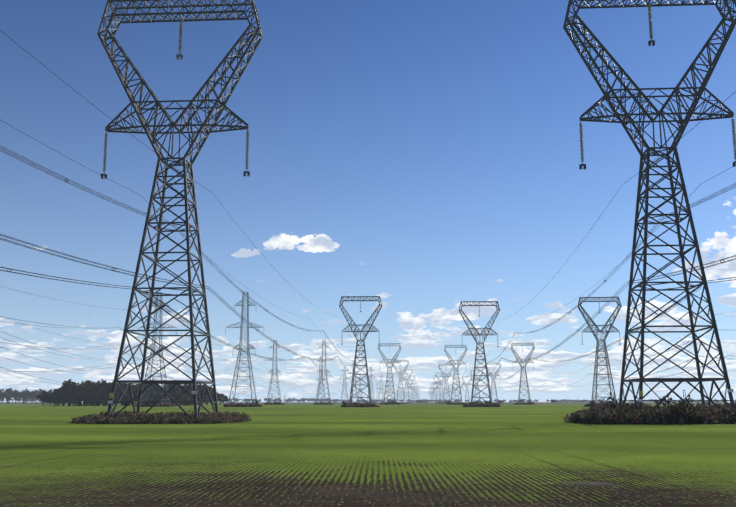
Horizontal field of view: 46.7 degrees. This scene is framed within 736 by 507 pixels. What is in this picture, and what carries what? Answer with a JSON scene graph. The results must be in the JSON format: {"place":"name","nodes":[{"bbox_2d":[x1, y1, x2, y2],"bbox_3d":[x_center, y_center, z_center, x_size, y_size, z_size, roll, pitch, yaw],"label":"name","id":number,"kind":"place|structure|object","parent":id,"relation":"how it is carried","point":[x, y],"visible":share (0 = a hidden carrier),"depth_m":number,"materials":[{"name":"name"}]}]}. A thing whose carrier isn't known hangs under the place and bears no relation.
{"place":"outdoors","nodes":[
{"label":"outdoors","id":0,"kind":"place"},
{"bbox_2d":[0,402,735,506],"bbox_3d":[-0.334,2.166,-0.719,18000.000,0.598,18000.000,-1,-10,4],"label":"field ground","id":1,"kind":"structure","parent":0,"point":[411,454],"depth_m":33.53,"materials":[{"name":"green plant"}]},
{"bbox_2d":[0,388,210,403],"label":"trees","id":2,"kind":"object","parent":1,"relation":"on","point":[8,394],"visible":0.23,"depth_m":1048.16,"materials":[{"name":"green plant"}]},
{"bbox_2d":[37,378,227,405],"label":"trees","id":3,"kind":"object","parent":1,"relation":"on","point":[87,392],"visible":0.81,"depth_m":510.95,"materials":[{"name":"green plant"}]},
{"bbox_2d":[132,401,176,406],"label":"bushes","id":4,"kind":"object","parent":1,"relation":"on","point":[148,404],"visible":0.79,"depth_m":394.75,"materials":[{"name":"green plant"}]},
{"bbox_2d":[141,292,176,405],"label":"pylon","id":5,"kind":"object","parent":1,"relation":"on","point":[155,332],"visible":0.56,"depth_m":406.21,"materials":[{"name":"metal"}]},
{"bbox_2d":[70,407,251,423],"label":"bushes","id":6,"kind":"object","parent":1,"relation":"on","point":[142,417],"visible":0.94,"depth_m":89.45,"materials":[{"name":"green plant"}]},
{"bbox_2d":[0,0,412,417],"bbox_3d":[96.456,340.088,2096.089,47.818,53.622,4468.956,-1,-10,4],"label":"pylon","id":7,"kind":"object","parent":1,"relation":"on","point":[153,134],"visible":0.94,"depth_m":100.53,"materials":[{"name":"metal"}]},
{"bbox_2d":[224,400,262,406],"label":"bushes","id":8,"kind":"object","parent":1,"relation":"on","point":[242,404],"visible":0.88,"depth_m":392.24,"materials":[{"name":"green plant"}]},
{"bbox_2d":[225,292,262,405],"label":"pylon","id":9,"kind":"object","parent":1,"relation":"on","point":[248,303],"visible":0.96,"depth_m":403.69,"materials":[{"name":"metal"}]},
{"bbox_2d":[0,317,363,398],"bbox_3d":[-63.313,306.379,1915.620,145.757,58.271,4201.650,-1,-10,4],"label":"power lines","id":10,"kind":"object","parent":9,"relation":"hanging from","point":[126,360],"visible":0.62,"depth_m":627.82,"materials":[{"name":"metal"}]},
{"bbox_2d":[0,286,386,397],"bbox_3d":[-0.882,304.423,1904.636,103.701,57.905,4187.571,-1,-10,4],"label":"power lines","id":11,"kind":"object","parent":9,"relation":"hanging from","point":[141,359],"visible":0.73,"depth_m":494.99,"materials":[{"name":"metal"}]},
{"bbox_2d":[263,401,284,404],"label":"bushes","id":12,"kind":"object","parent":1,"relation":"on","point":[273,403],"visible":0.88,"depth_m":712.41,"materials":[{"name":"green plant"}]},
{"bbox_2d":[266,340,285,404],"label":"pylon","id":13,"kind":"object","parent":1,"relation":"on","point":[275,373],"visible":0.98,"depth_m":722.82,"materials":[{"name":"metal"}]},
{"bbox_2d":[314,356,327,401],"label":"pylon","id":14,"kind":"object","parent":1,"relation":"on","point":[319,381],"visible":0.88,"depth_m":1044.85,"materials":[{"name":"metal"}]},
{"bbox_2d":[314,340,333,403],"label":"pylon","id":15,"kind":"object","parent":1,"relation":"on","point":[323,348],"visible":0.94,"depth_m":720.86,"materials":[{"name":"metal"}]},
{"bbox_2d":[313,402,334,404],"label":"bushes","id":16,"kind":"object","parent":1,"relation":"on","point":[323,403],"visible":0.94,"depth_m":709.84,"materials":[{"name":"green plant"}]},
{"bbox_2d":[340,367,349,402],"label":"pylon","id":17,"kind":"object","parent":1,"relation":"on","point":[344,386],"visible":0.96,"depth_m":1354.45,"materials":[{"name":"metal"}]},
{"bbox_2d":[346,363,360,402],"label":"pylon","id":18,"kind":"object","parent":1,"relation":"on","point":[354,381],"visible":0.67,"depth_m":1024.94,"materials":[{"name":"metal"}]},
{"bbox_2d":[355,375,362,402],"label":"pylon","id":19,"kind":"object","parent":1,"relation":"on","point":[360,387],"visible":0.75,"depth_m":1678.05,"materials":[{"name":"metal"}]},
{"bbox_2d":[339,296,381,405],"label":"pylon","id":20,"kind":"object","parent":1,"relation":"on","point":[358,345],"visible":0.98,"depth_m":388.83,"materials":[{"name":"metal"}]},
{"bbox_2d":[341,401,379,406],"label":"bushes","id":21,"kind":"object","parent":1,"relation":"on","point":[354,404],"visible":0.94,"depth_m":377.86,"materials":[{"name":"green plant"}]},
{"bbox_2d":[0,397,735,403],"bbox_3d":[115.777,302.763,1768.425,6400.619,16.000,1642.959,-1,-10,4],"label":"treeline","id":22,"kind":"object","parent":1,"relation":"on","point":[416,401],"visible":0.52,"depth_m":2283.07,"materials":[{"name":"green plant"}]},
{"bbox_2d":[365,366,374,402],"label":"pylon","id":23,"kind":"object","parent":1,"relation":"on","point":[371,386],"visible":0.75,"depth_m":1347.47,"materials":[{"name":"metal"}]},
{"bbox_2d":[377,374,383,401],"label":"pylon","id":24,"kind":"object","parent":1,"relation":"on","point":[380,388],"visible":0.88,"depth_m":1665.23,"materials":[{"name":"metal"}]},
{"bbox_2d":[378,343,400,402],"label":"pylon","id":25,"kind":"object","parent":1,"relation":"on","point":[394,361],"visible":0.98,"depth_m":709.20,"materials":[{"name":"metal"}]},
{"bbox_2d":[379,401,400,404],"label":"bushes","id":26,"kind":"object","parent":1,"relation":"on","point":[389,403],"visible":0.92,"depth_m":697.75,"materials":[{"name":"green plant"}]},
{"bbox_2d":[392,360,408,403],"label":"pylon","id":27,"kind":"object","parent":1,"relation":"on","point":[400,376],"visible":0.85,"depth_m":1029.11,"materials":[{"name":"metal"}]},
{"bbox_2d":[400,369,412,402],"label":"pylon","id":28,"kind":"object","parent":1,"relation":"on","point":[406,383],"visible":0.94,"depth_m":1350.45,"materials":[{"name":"metal"}]},
{"bbox_2d":[405,376,414,402],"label":"pylon","id":29,"kind":"object","parent":1,"relation":"on","point":[409,387],"visible":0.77,"depth_m":1665.74,"materials":[{"name":"metal"}]},
{"bbox_2d":[433,377,443,401],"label":"pylon","id":30,"kind":"object","parent":1,"relation":"on","point":[437,384],"visible":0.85,"depth_m":1659.90,"materials":[{"name":"metal"}]},
{"bbox_2d":[435,374,446,401],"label":"pylon","id":31,"kind":"object","parent":1,"relation":"on","point":[440,382],"visible":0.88,"depth_m":1361.20,"materials":[{"name":"metal"}]},
{"bbox_2d":[438,364,452,401],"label":"pylon","id":32,"kind":"object","parent":1,"relation":"on","point":[449,373],"visible":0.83,"depth_m":1049.62,"materials":[{"name":"metal"}]},
{"bbox_2d":[444,345,466,402],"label":"pylon","id":33,"kind":"object","parent":1,"relation":"on","point":[452,360],"visible":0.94,"depth_m":725.13,"materials":[{"name":"metal"}]},
{"bbox_2d":[446,401,464,404],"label":"bushes","id":34,"kind":"object","parent":1,"relation":"on","point":[451,403],"visible":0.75,"depth_m":713.76,"materials":[{"name":"green plant"}]},
{"bbox_2d":[462,376,471,402],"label":"pylon","id":35,"kind":"object","parent":1,"relation":"on","point":[465,384],"visible":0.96,"depth_m":1638.09,"materials":[{"name":"metal"}]},
{"bbox_2d":[470,370,482,401],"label":"pylon","id":36,"kind":"object","parent":1,"relation":"on","point":[476,371],"visible":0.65,"depth_m":1330.05,"materials":[{"name":"metal"}]},
{"bbox_2d":[459,301,499,404],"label":"pylon","id":37,"kind":"object","parent":1,"relation":"on","point":[483,352],"visible":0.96,"depth_m":408.60,"materials":[{"name":"metal"}]},
{"bbox_2d":[463,401,500,406],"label":"bushes","id":38,"kind":"object","parent":1,"relation":"on","point":[477,404],"visible":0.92,"depth_m":397.44,"materials":[{"name":"green plant"}]},
{"bbox_2d":[486,363,500,401],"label":"pylon","id":39,"kind":"object","parent":1,"relation":"on","point":[494,379],"visible":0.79,"depth_m":1008.62,"materials":[{"name":"metal"}]},
{"bbox_2d":[511,343,534,402],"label":"pylon","id":40,"kind":"object","parent":1,"relation":"on","point":[523,367],"visible":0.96,"depth_m":702.36,"materials":[{"name":"metal"}]},
{"bbox_2d":[513,402,535,404],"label":"bushes","id":41,"kind":"object","parent":1,"relation":"on","point":[529,403],"visible":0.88,"depth_m":691.66,"materials":[{"name":"green plant"}]},
{"bbox_2d":[440,0,735,413],"bbox_3d":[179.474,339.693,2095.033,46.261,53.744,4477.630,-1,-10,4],"label":"pylon","id":42,"kind":"object","parent":1,"relation":"on","point":[626,115],"visible":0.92,"depth_m":96.64,"materials":[{"name":"metal"}]},
{"bbox_2d":[577,297,621,402],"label":"pylon","id":43,"kind":"object","parent":1,"relation":"on","point":[605,326],"visible":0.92,"depth_m":392.62,"materials":[{"name":"metal"}]},
{"bbox_2d":[584,400,618,406],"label":"bushes","id":44,"kind":"object","parent":1,"relation":"on","point":[592,404],"visible":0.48,"depth_m":384.38,"materials":[{"name":"green plant"}]},
{"bbox_2d":[563,390,735,424],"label":"bushes","id":45,"kind":"object","parent":1,"relation":"on","point":[679,412],"visible":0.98,"depth_m":85.11,"materials":[{"name":"green plant"}]},
{"bbox_2d":[0,0,735,401],"label":"sky","id":46,"kind":"structure","parent":0,"point":[423,157],"materials":[{"name":"blue"}]},
{"bbox_2d":[457,312,735,397],"bbox_3d":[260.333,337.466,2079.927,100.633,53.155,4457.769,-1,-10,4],"label":"power lines","id":47,"kind":"object","parent":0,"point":[636,359],"visible":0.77,"depth_m":610.61,"materials":[{"name":"metal"}]}
]}

